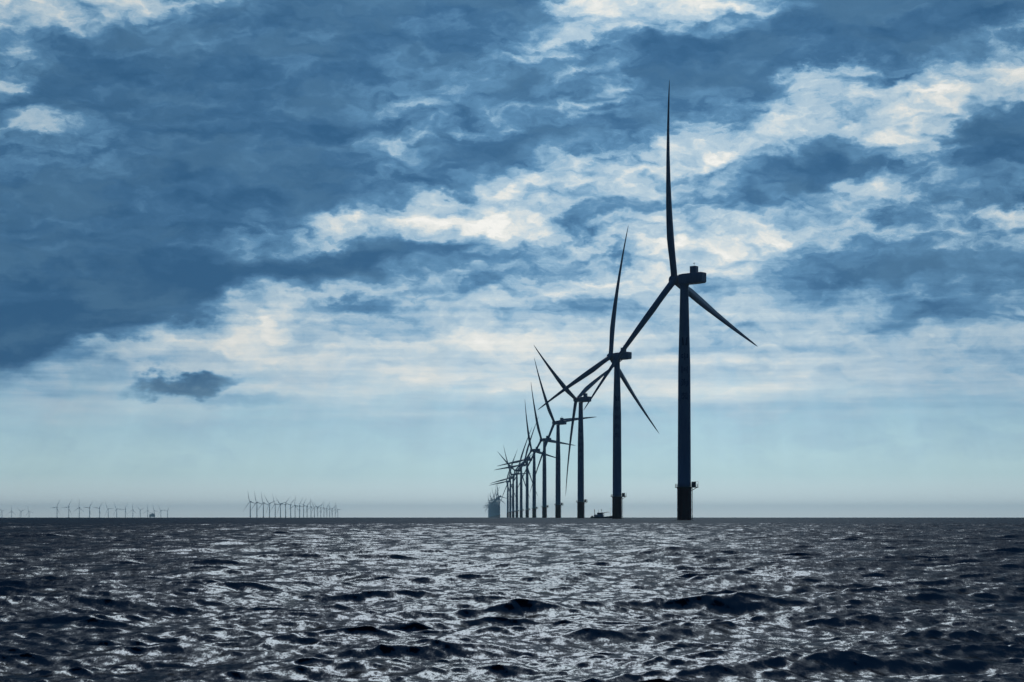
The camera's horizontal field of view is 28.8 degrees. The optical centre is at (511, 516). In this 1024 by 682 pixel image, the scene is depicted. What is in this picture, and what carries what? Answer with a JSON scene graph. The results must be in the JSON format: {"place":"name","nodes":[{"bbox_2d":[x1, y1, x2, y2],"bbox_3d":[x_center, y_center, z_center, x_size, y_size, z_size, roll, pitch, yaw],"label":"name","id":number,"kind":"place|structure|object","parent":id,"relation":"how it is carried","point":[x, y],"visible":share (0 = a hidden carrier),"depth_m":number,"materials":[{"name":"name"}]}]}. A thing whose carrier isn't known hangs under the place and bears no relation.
{"place":"outdoors","nodes":[
{"label":"outdoors","id":0,"kind":"place"},
{"bbox_2d":[0,518,1023,681],"bbox_3d":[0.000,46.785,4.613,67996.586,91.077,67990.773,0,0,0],"label":"sea","id":1,"kind":"structure","parent":0,"point":[507,600],"depth_m":36.20,"materials":[{"name":"liquid"}]},
{"bbox_2d":[246,495,256,517],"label":"wind turbine","id":2,"kind":"object","parent":1,"relation":"in","point":[250,505],"visible":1,"depth_m":12070.69,"materials":[{"name":"grey paint"}]},
{"bbox_2d":[490,492,504,517],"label":"wind turbine","id":3,"kind":"object","parent":1,"relation":"in","point":[498,503],"visible":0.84,"depth_m":9632.70,"materials":[{"name":"grey paint"}]},
{"bbox_2d":[494,488,504,517],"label":"wind turbine","id":4,"kind":"object","parent":1,"relation":"in","point":[499,502],"visible":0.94,"depth_m":9202.24,"materials":[{"name":"grey paint"}]},
{"bbox_2d":[492,456,514,517],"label":"wind turbine","id":5,"kind":"object","parent":1,"relation":"in","point":[506,481],"visible":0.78,"depth_m":5508.82,"materials":[{"name":"grey paint"}]},
{"bbox_2d":[490,449,517,517],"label":"wind turbine","id":6,"kind":"object","parent":1,"relation":"in","point":[509,490],"visible":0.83,"depth_m":5059.39,"materials":[{"name":"grey paint"}]},
{"bbox_2d":[496,428,531,517],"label":"wind turbine","id":7,"kind":"object","parent":1,"relation":"in","point":[521,496],"visible":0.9,"depth_m":3808.03,"materials":[{"name":"grey paint"}]},
{"bbox_2d":[498,452,530,517],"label":"wind turbine","id":8,"kind":"object","parent":1,"relation":"in","point":[517,469],"visible":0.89,"depth_m":4234.47,"materials":[{"name":"grey paint"}]},
{"bbox_2d":[499,445,530,517],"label":"wind turbine","id":9,"kind":"object","parent":1,"relation":"in","point":[511,474],"visible":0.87,"depth_m":4632.28,"materials":[{"name":"grey paint"}]},
{"bbox_2d":[499,424,537,517],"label":"wind turbine","id":10,"kind":"object","parent":1,"relation":"in","point":[527,493],"visible":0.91,"depth_m":3434.58,"materials":[{"name":"grey paint"}]},
{"bbox_2d":[508,405,555,517],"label":"wind turbine","id":11,"kind":"object","parent":1,"relation":"in","point":[534,507],"visible":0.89,"depth_m":2956.58,"materials":[{"name":"metal"}]},
{"bbox_2d":[517,385,575,517],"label":"wind turbine","id":12,"kind":"object","parent":1,"relation":"in","point":[544,506],"visible":0.97,"depth_m":2552.65,"materials":[{"name":"metal"}]},
{"bbox_2d":[530,358,593,517],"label":"wind turbine","id":13,"kind":"object","parent":1,"relation":"in","point":[558,423],"visible":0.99,"depth_m":2088.71,"materials":[{"name":"metal"}]},
{"bbox_2d":[534,346,621,517],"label":"wind turbine","id":14,"kind":"object","parent":1,"relation":"in","point":[580,400],"visible":0.96,"depth_m":1676.02,"materials":[{"name":"metal"}]},
{"bbox_2d":[538,225,658,518],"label":"wind turbine","id":15,"kind":"object","parent":1,"relation":"in","point":[617,495],"visible":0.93,"depth_m":1223.06,"materials":[{"name":"metal"}]},
{"bbox_2d":[590,509,611,517],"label":"work boat","id":16,"kind":"object","parent":1,"relation":"on","point":[599,515],"visible":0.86,"depth_m":1498.74,"materials":[{"name":"paint"}]},
{"bbox_2d":[584,80,757,519],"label":"wind turbine","id":17,"kind":"object","parent":1,"relation":"in","point":[685,485],"visible":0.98,"depth_m":824.69,"materials":[{"name":"metal"}]},
{"bbox_2d":[0,0,1023,517],"label":"sky","id":18,"kind":"structure","parent":0,"point":[323,251],"materials":[{"name":"blue"}]}
]}

